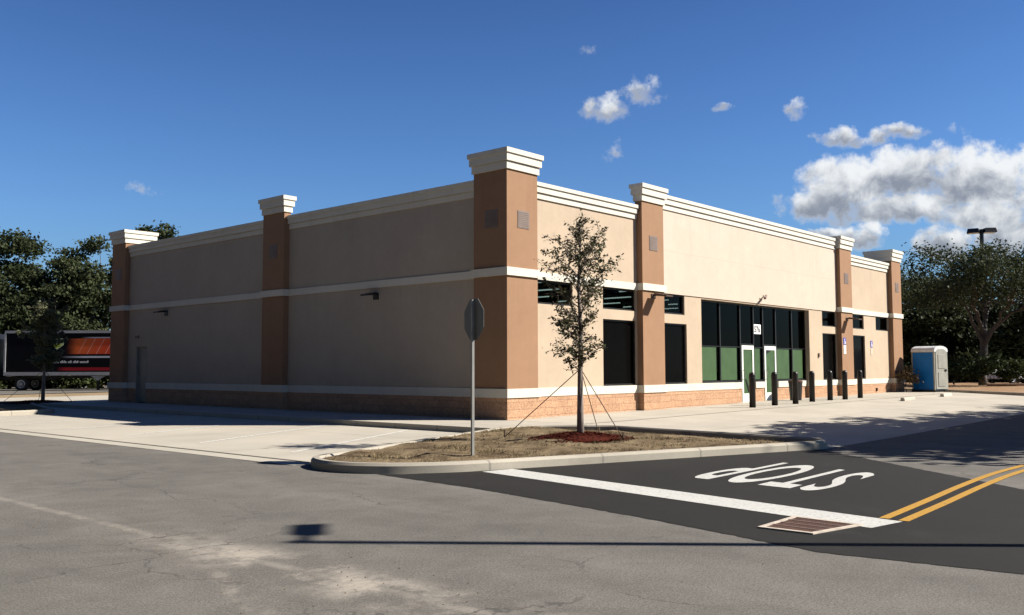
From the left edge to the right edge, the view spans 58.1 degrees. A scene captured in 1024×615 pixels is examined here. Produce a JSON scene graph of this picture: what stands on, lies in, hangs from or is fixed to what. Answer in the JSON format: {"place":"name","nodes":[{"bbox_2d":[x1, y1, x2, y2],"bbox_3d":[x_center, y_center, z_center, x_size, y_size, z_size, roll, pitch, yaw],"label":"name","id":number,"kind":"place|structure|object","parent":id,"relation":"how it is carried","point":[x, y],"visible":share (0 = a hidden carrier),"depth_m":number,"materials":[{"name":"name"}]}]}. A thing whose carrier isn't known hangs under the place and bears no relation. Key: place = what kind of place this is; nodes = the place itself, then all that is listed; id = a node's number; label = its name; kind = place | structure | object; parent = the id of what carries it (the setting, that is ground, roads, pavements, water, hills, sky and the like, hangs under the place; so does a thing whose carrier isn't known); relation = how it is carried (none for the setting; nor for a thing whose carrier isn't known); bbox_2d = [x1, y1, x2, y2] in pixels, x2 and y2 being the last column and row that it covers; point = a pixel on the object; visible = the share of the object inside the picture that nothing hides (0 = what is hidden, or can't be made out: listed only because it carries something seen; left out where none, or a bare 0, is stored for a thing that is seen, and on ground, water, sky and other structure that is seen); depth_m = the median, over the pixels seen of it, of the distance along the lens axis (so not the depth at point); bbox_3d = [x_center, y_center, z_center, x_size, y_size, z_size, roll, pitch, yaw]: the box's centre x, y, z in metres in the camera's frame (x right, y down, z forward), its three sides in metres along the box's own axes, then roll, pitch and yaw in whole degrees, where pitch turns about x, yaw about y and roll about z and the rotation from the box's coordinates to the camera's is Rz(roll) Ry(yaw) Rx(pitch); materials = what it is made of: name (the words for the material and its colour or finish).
{"place":"outdoors","nodes":[
{"label":"outdoors","id":0,"kind":"place"},
{"bbox_2d":[0,402,45,410],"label":"planting bed","id":1,"kind":"object","parent":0,"point":[3,407],"visible":0.58,"depth_m":34.16,"materials":[{"name":"soil"}]},
{"bbox_2d":[0,400,72,403],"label":"red mulch","id":2,"kind":"object","parent":1,"relation":"on","point":[35,401],"visible":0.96,"depth_m":38.20,"materials":[{"name":"red wood"}]},
{"bbox_2d":[2,297,74,402],"bbox_3d":[-19.931,1.876,39.042,2.224,4.698,2.211,-2,-4,21],"label":"young oak","id":3,"kind":"object","parent":1,"relation":"on","point":[45,334],"visible":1,"depth_m":38.96,"materials":[{"name":"green plant"}]},
{"bbox_2d":[0,386,107,394],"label":"road","id":4,"kind":"structure","parent":0,"point":[31,391],"depth_m":63.21,"materials":[{"name":"grey asphalt"}]},
{"bbox_2d":[0,380,14,388],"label":"hedge shrub","id":5,"kind":"object","parent":4,"relation":"on","point":[4,384],"visible":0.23,"depth_m":70.49,"materials":[{"name":"green plant"}]},
{"bbox_2d":[0,334,60,390],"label":"truck tractor","id":6,"kind":"object","parent":4,"relation":"on","point":[32,384],"visible":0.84,"depth_m":65.85,"materials":[{"name":"metal"}]},
{"bbox_2d":[3,376,63,388],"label":"hedge shrub","id":7,"kind":"object","parent":4,"relation":"on","point":[47,387],"visible":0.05,"depth_m":71.24,"materials":[{"name":"green plant"}]},
{"bbox_2d":[3,330,110,389],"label":"semi trailer","id":8,"kind":"object","parent":4,"relation":"on","point":[86,352],"visible":0.21,"depth_m":65.01,"materials":[{"name":"metal"}]},
{"bbox_2d":[40,375,82,388],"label":"hedge shrub","id":9,"kind":"object","parent":4,"relation":"on","point":[51,381],"visible":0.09,"depth_m":70.31,"materials":[{"name":"green plant"}]},
{"bbox_2d":[56,375,108,388],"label":"hedge shrub","id":10,"kind":"object","parent":4,"relation":"on","point":[74,382],"visible":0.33,"depth_m":69.95,"materials":[{"name":"green plant"}]},
{"bbox_2d":[84,375,108,388],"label":"hedge shrub","id":11,"kind":"object","parent":4,"relation":"on","point":[95,385],"visible":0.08,"depth_m":69.78,"materials":[{"name":"green plant"}]},
{"bbox_2d":[0,395,107,401],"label":"drive","id":12,"kind":"structure","parent":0,"point":[86,398],"depth_m":47.79,"materials":[{"name":"concrete"}]},
{"bbox_2d":[0,407,462,461],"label":"parking lot","id":13,"kind":"structure","parent":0,"point":[299,441],"depth_m":21.91,"materials":[{"name":"concrete"}]},
{"bbox_2d":[38,401,555,432],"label":"sidewalk","id":14,"kind":"structure","parent":0,"point":[448,424],"depth_m":26.90,"materials":[{"name":"concrete"}]},
{"bbox_2d":[0,382,931,464],"bbox_3d":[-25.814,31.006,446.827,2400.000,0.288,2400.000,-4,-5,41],"label":"ground","id":15,"kind":"structure","parent":0,"point":[53,394],"depth_m":51.19,"materials":[{"name":"grey concrete"}]},
{"bbox_2d":[0,400,57,415],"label":"kerb","id":16,"kind":"structure","parent":15,"relation":"on","point":[47,410],"depth_m":30.95,"materials":[{"name":"concrete"}]},
{"bbox_2d":[0,227,59,333],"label":"oak tree","id":17,"kind":"object","parent":15,"relation":"on","point":[23,277],"visible":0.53,"depth_m":79.44,"materials":[{"name":"green plant"}]},
{"bbox_2d":[0,287,92,329],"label":"oak tree","id":18,"kind":"object","parent":15,"relation":"on","point":[10,295],"visible":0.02,"depth_m":80.67,"materials":[{"name":"green plant"}]},
{"bbox_2d":[17,247,110,330],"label":"oak tree","id":19,"kind":"object","parent":15,"relation":"on","point":[67,291],"visible":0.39,"depth_m":78.95,"materials":[{"name":"green plant"}]},
{"bbox_2d":[33,234,112,330],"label":"oak tree","id":20,"kind":"object","parent":15,"relation":"on","point":[91,305],"visible":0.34,"depth_m":79.99,"materials":[{"name":"green plant"}]},
{"bbox_2d":[106,220,178,306],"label":"oak tree","id":21,"kind":"object","parent":15,"relation":"on","point":[166,233],"visible":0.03,"depth_m":117.85,"materials":[{"name":"green plant"}]},
{"bbox_2d":[107,146,904,421],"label":"store building","id":22,"kind":"structure","parent":15,"relation":"on","point":[358,307],"depth_m":30.65,"materials":[{"name":"beige paint"}]},
{"bbox_2d":[135,346,146,401],"bbox_3d":[-15.251,2.764,38.117,0.970,2.320,0.130,-4,-5,41],"label":"service door","id":23,"kind":"structure","parent":22,"relation":"in","point":[141,360],"depth_m":38.24,"materials":[{"name":"grey metal"}]},
{"bbox_2d":[538,280,570,305],"bbox_3d":[1.117,-0.410,26.384,0.070,0.673,1.760,-4,-5,41],"label":"window","id":24,"kind":"structure","parent":22,"relation":"in","point":[543,298],"depth_m":26.35,"materials":[{"name":"black glass"}]},
{"bbox_2d":[603,287,633,310],"bbox_3d":[3.285,-0.255,28.827,0.070,0.673,1.780,-4,-5,41],"label":"window","id":25,"kind":"structure","parent":22,"relation":"in","point":[613,298],"depth_m":28.88,"materials":[{"name":"black glass"}]},
{"bbox_2d":[603,319,634,385],"bbox_3d":[3.297,1.408,28.724,0.070,2.038,1.800,-4,-5,41],"label":"window","id":26,"kind":"structure","parent":22,"relation":"in","point":[618,335],"depth_m":28.78,"materials":[{"name":"black glass"}]},
{"bbox_2d":[664,294,682,314],"bbox_3d":[5.340,-0.107,31.143,0.070,0.673,1.540,-4,-5,41],"label":"window","id":27,"kind":"structure","parent":22,"relation":"in","point":[672,305],"depth_m":31.33,"materials":[{"name":"black glass"}]},
{"bbox_2d":[665,323,685,383],"bbox_3d":[5.385,1.557,31.078,0.070,2.038,1.660,-4,-5,41],"label":"window","id":28,"kind":"structure","parent":22,"relation":"in","point":[675,356],"depth_m":31.24,"materials":[{"name":"black glass"}]},
{"bbox_2d":[741,345,753,401],"bbox_3d":[9.042,2.545,35.252,0.134,2.180,0.960,-4,-5,41],"label":"door","id":29,"kind":"structure","parent":22,"relation":"in","point":[747,352],"depth_m":35.18,"materials":[{"name":"glass"}]},
{"bbox_2d":[764,346,775,400],"bbox_3d":[10.302,2.636,36.671,0.134,2.180,1.000,-4,-5,41],"label":"door","id":30,"kind":"structure","parent":22,"relation":"in","point":[769,358],"depth_m":36.59,"materials":[{"name":"glass"}]},
{"bbox_2d":[822,311,834,326],"bbox_3d":[13.963,0.510,40.859,0.070,0.673,1.530,-4,-5,41],"label":"window","id":31,"kind":"structure","parent":22,"relation":"in","point":[828,318],"depth_m":40.98,"materials":[{"name":"black glass"}]},
{"bbox_2d":[822,333,835,379],"bbox_3d":[13.974,2.173,40.757,0.070,2.038,1.550,-4,-5,41],"label":"window","id":32,"kind":"structure","parent":22,"relation":"in","point":[829,344],"depth_m":40.89,"materials":[{"name":"black glass"}]},
{"bbox_2d":[843,338,845,353],"bbox_3d":[14.944,1.722,41.390,0.017,0.720,0.300,-4,-5,41],"label":"parking sign","id":33,"kind":"object","parent":22,"relation":"attached to","point":[844,341],"visible":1,"depth_m":41.37,"materials":[{"name":"white metal"}]},
{"bbox_2d":[852,314,862,328],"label":"window","id":34,"kind":"structure","parent":22,"relation":"in","point":[857,324],"depth_m":43.50,"materials":[{"name":"black glass"}]},
{"bbox_2d":[853,335,864,378],"bbox_3d":[16.062,2.322,43.110,0.070,2.038,1.950,-4,-5,41],"label":"window","id":35,"kind":"structure","parent":22,"relation":"in","point":[858,341],"depth_m":43.43,"materials":[{"name":"black glass"}]},
{"bbox_2d":[870,341,872,354],"bbox_3d":[17.318,1.944,44.395,0.017,0.680,0.260,-4,-5,41],"label":"parking sign","id":36,"kind":"object","parent":22,"relation":"attached to","point":[871,343],"visible":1,"depth_m":44.39,"materials":[{"name":"white metal"}]},
{"bbox_2d":[875,317,886,330],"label":"window","id":37,"kind":"structure","parent":22,"relation":"in","point":[881,322],"depth_m":45.82,"materials":[{"name":"black glass"}]},
{"bbox_2d":[0,414,1023,614],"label":"road","id":38,"kind":"structure","parent":0,"point":[554,559],"depth_m":7.58,"materials":[{"name":"grey asphalt"}]},
{"bbox_2d":[0,429,310,464],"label":"gutter","id":39,"kind":"object","parent":38,"relation":"on","point":[269,460],"visible":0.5,"depth_m":17.24,"materials":[{"name":"concrete"}]},
{"bbox_2d":[1,450,730,614],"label":"road grit","id":40,"kind":"object","parent":38,"relation":"on","point":[275,553],"visible":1,"depth_m":7.00,"materials":[{"name":"stone"}]},
{"bbox_2d":[311,425,827,473],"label":"kerb","id":41,"kind":"structure","parent":38,"relation":"on","point":[318,462],"depth_m":14.83,"materials":[{"name":"concrete"}]},
{"bbox_2d":[0,0,1023,329],"label":"sky","id":42,"kind":"structure","parent":0,"point":[878,124],"materials":[{"name":"blue"}]},
{"bbox_2d":[322,425,801,462],"bbox_3d":[0.730,2.516,16.918,7.045,0.214,9.352,-4,-5,41],"label":"planting bed","id":43,"kind":"object","parent":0,"point":[556,450],"visible":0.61,"depth_m":16.30,"materials":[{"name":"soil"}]},
{"bbox_2d":[464,298,483,455],"bbox_3d":[-0.628,1.225,14.664,0.068,2.733,0.656,2,-4,-30],"label":"stop sign","id":44,"kind":"object","parent":43,"relation":"on","point":[474,319],"visible":0.98,"depth_m":14.66,"materials":[{"name":"metal"}]},
{"bbox_2d":[333,427,771,461],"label":"soil clods","id":45,"kind":"object","parent":43,"relation":"on","point":[524,434],"visible":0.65,"depth_m":16.62,"materials":[{"name":"brown soil"}]},
{"bbox_2d":[504,207,623,437],"bbox_3d":[1.243,0.320,17.739,2.142,4.585,2.190,1,-4,-23],"label":"young oak","id":46,"kind":"object","parent":43,"relation":"on","point":[579,346],"visible":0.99,"depth_m":17.69,"materials":[{"name":"green plant"}]},
{"bbox_2d":[528,431,632,442],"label":"red mulch","id":47,"kind":"object","parent":43,"relation":"on","point":[582,437],"visible":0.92,"depth_m":17.22,"materials":[{"name":"brown wood"}]},
{"bbox_2d":[380,450,1023,573],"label":"driveway","id":48,"kind":"structure","parent":0,"point":[906,513],"depth_m":10.58,"materials":[{"name":"black asphalt"}]},
{"bbox_2d":[757,516,862,533],"bbox_3d":[2.825,2.059,8.710,0.720,0.012,0.830,-4,-5,41],"label":"drain grate","id":49,"kind":"object","parent":48,"relation":"on","point":[801,524],"visible":1,"depth_m":8.69,"materials":[{"name":"metal"}]},
{"bbox_2d":[515,391,953,424],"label":"front sidewalk","id":50,"kind":"structure","parent":0,"point":[635,415],"depth_m":29.13,"materials":[{"name":"concrete"}]},
{"bbox_2d":[749,372,755,407],"bbox_3d":[8.009,2.744,30.722,0.221,1.170,0.224,-4,-5,41],"label":"bollard","id":51,"kind":"object","parent":50,"relation":"on","point":[752,394],"visible":1,"depth_m":30.64,"materials":[{"name":"metal"}]},
{"bbox_2d":[771,372,777,404],"bbox_3d":[9.166,2.829,32.192,0.221,1.170,0.224,-4,-5,41],"label":"bollard","id":52,"kind":"object","parent":50,"relation":"on","point":[774,388],"visible":1,"depth_m":32.11,"materials":[{"name":"metal"}]},
{"bbox_2d":[792,371,798,403],"bbox_3d":[10.220,2.889,33.261,0.221,1.170,0.224,-4,-5,41],"label":"bollard","id":53,"kind":"object","parent":50,"relation":"on","point":[795,397],"visible":1,"depth_m":33.18,"materials":[{"name":"metal"}]},
{"bbox_2d":[788,380,802,399],"bbox_3d":[11.210,3.265,36.441,0.570,0.800,0.570,-4,-5,41],"label":"litter bin","id":54,"kind":"object","parent":50,"relation":"on","point":[800,382],"visible":0.59,"depth_m":36.28,"materials":[{"name":"brown metal"}]},
{"bbox_2d":[809,371,814,401],"bbox_3d":[11.401,2.993,35.044,0.221,1.170,0.224,-4,-5,41],"label":"bollard","id":55,"kind":"object","parent":50,"relation":"on","point":[811,386],"visible":1,"depth_m":34.96,"materials":[{"name":"metal"}]},
{"bbox_2d":[827,370,832,399],"bbox_3d":[12.533,3.068,36.350,0.221,1.170,0.224,-4,-5,41],"label":"bollard","id":56,"kind":"object","parent":50,"relation":"on","point":[829,386],"visible":0.99,"depth_m":36.27,"materials":[{"name":"metal"}]},
{"bbox_2d":[842,370,847,399],"bbox_3d":[13.364,3.104,37.016,0.221,1.170,0.224,-4,-5,41],"label":"bollard","id":57,"kind":"object","parent":50,"relation":"on","point":[844,386],"visible":1,"depth_m":36.93,"materials":[{"name":"metal"}]},
{"bbox_2d":[857,370,862,397],"bbox_3d":[14.528,3.190,38.494,0.221,1.170,0.224,-4,-5,41],"label":"bollard","id":58,"kind":"object","parent":50,"relation":"on","point":[859,384],"visible":0.95,"depth_m":38.41,"materials":[{"name":"metal"}]},
{"bbox_2d":[893,366,923,391],"bbox_3d":[19.696,3.718,45.930,1.573,1.615,1.247,-4,-5,41],"label":"dry shrub","id":59,"kind":"object","parent":50,"relation":"on","point":[905,376],"visible":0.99,"depth_m":45.81,"materials":[{"name":"brown plant"}]},
{"bbox_2d":[911,346,947,391],"bbox_3d":[20.985,3.082,46.283,1.200,2.280,1.315,2,-5,-34],"label":"portable toilet","id":60,"kind":"object","parent":50,"relation":"on","point":[930,363],"visible":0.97,"depth_m":45.85,"materials":[{"name":"blue plastic"}]},
{"bbox_2d":[935,349,947,388],"bbox_3d":[21.328,3.047,45.773,0.960,2.000,0.085,2,-5,-34],"label":"door","id":61,"kind":"structure","parent":60,"relation":"in","point":[940,354],"depth_m":45.73,"materials":[{"name":"grey plastic"}]},
{"bbox_2d":[593,392,1023,450],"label":"front lot","id":62,"kind":"structure","parent":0,"point":[833,425],"depth_m":25.60,"materials":[{"name":"concrete"}]},
{"bbox_2d":[900,396,914,400],"bbox_3d":[15.747,3.626,36.661,0.176,0.130,1.830,-3,-5,35],"label":"wheel stop","id":63,"kind":"object","parent":62,"relation":"on","point":[907,398],"visible":1,"depth_m":36.27,"materials":[{"name":"concrete"}]},
{"bbox_2d":[940,393,951,396],"bbox_3d":[19.215,3.861,40.797,0.176,0.130,1.830,-3,-5,35],"label":"wheel stop","id":64,"kind":"object","parent":62,"relation":"on","point":[945,394],"visible":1,"depth_m":40.44,"materials":[{"name":"concrete"}]},
{"bbox_2d":[905,388,1023,395],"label":"kerb","id":65,"kind":"structure","parent":62,"relation":"on","point":[984,392],"depth_m":43.78,"materials":[{"name":"concrete"}]},
{"bbox_2d":[904,380,1023,392],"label":"dirt verge","id":66,"kind":"structure","parent":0,"point":[967,385],"depth_m":53.94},
{"bbox_2d":[903,361,911,380],"bbox_3d":[25.716,4.282,58.816,3.246,2.068,3.239,0,-4,-5],"label":"shrub","id":67,"kind":"object","parent":66,"relation":"on","point":[905,369],"visible":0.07,"depth_m":58.40,"materials":[{"name":"green plant"}]},
{"bbox_2d":[901,289,944,380],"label":"evergreen tree","id":68,"kind":"object","parent":66,"relation":"on","point":[921,340],"visible":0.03,"depth_m":70.08,"materials":[{"name":"green plant"}]},
{"bbox_2d":[905,331,956,381],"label":"evergreen shrub","id":69,"kind":"object","parent":66,"relation":"on","point":[935,336],"visible":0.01,"depth_m":72.55,"materials":[{"name":"green plant"}]},
{"bbox_2d":[902,273,1011,380],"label":"evergreen tree","id":70,"kind":"object","parent":66,"relation":"on","point":[925,323],"visible":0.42,"depth_m":69.02,"materials":[{"name":"green plant"}]},
{"bbox_2d":[900,236,1023,384],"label":"spreading oak","id":71,"kind":"object","parent":66,"relation":"on","point":[979,267],"visible":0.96,"depth_m":57.40,"materials":[{"name":"green plant"}]},
{"bbox_2d":[947,356,987,385],"bbox_3d":[28.517,4.171,58.490,3.584,2.194,3.667,2,-4,-27],"label":"shrub","id":72,"kind":"object","parent":66,"relation":"on","point":[956,368],"visible":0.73,"depth_m":57.96,"materials":[{"name":"green plant"}]},
{"bbox_2d":[936,323,1018,381],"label":"evergreen shrub","id":73,"kind":"object","parent":66,"relation":"on","point":[1001,380],"visible":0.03,"depth_m":70.48,"materials":[{"name":"green plant"}]},
{"bbox_2d":[937,286,1023,368],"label":"evergreen tree","id":74,"kind":"object","parent":66,"relation":"on","point":[1015,320],"visible":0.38,"depth_m":69.40,"materials":[{"name":"green plant"}]},
{"bbox_2d":[967,227,996,382],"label":"lamp post","id":75,"kind":"object","parent":66,"relation":"on","point":[981,232],"visible":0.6,"depth_m":66.16,"materials":[{"name":"metal"}]},
{"bbox_2d":[965,349,1016,382],"bbox_3d":[29.773,3.904,57.413,3.198,2.625,3.130,-4,-5,41],"label":"shrub","id":76,"kind":"object","parent":66,"relation":"on","point":[990,366],"visible":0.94,"depth_m":56.96,"materials":[{"name":"green plant"}]},
{"bbox_2d":[987,383,1023,385],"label":"timber","id":77,"kind":"object","parent":66,"relation":"on","point":[1005,384],"visible":1,"depth_m":52.29,"materials":[{"name":"brown wood"}]},
{"bbox_2d":[987,367,1023,382],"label":"parked car","id":78,"kind":"object","parent":66,"relation":"on","point":[995,378],"visible":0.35,"depth_m":62.64,"materials":[{"name":"white paint"}]},
{"bbox_2d":[989,356,1023,382],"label":"shrub","id":79,"kind":"object","parent":66,"relation":"on","point":[1017,366],"visible":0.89,"depth_m":56.52,"materials":[{"name":"green plant"}]},
{"bbox_2d":[1002,337,1023,359],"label":"evergreen shrub","id":80,"kind":"object","parent":66,"relation":"on","point":[1013,349],"visible":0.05,"depth_m":70.64,"materials":[{"name":"green plant"}]}
]}

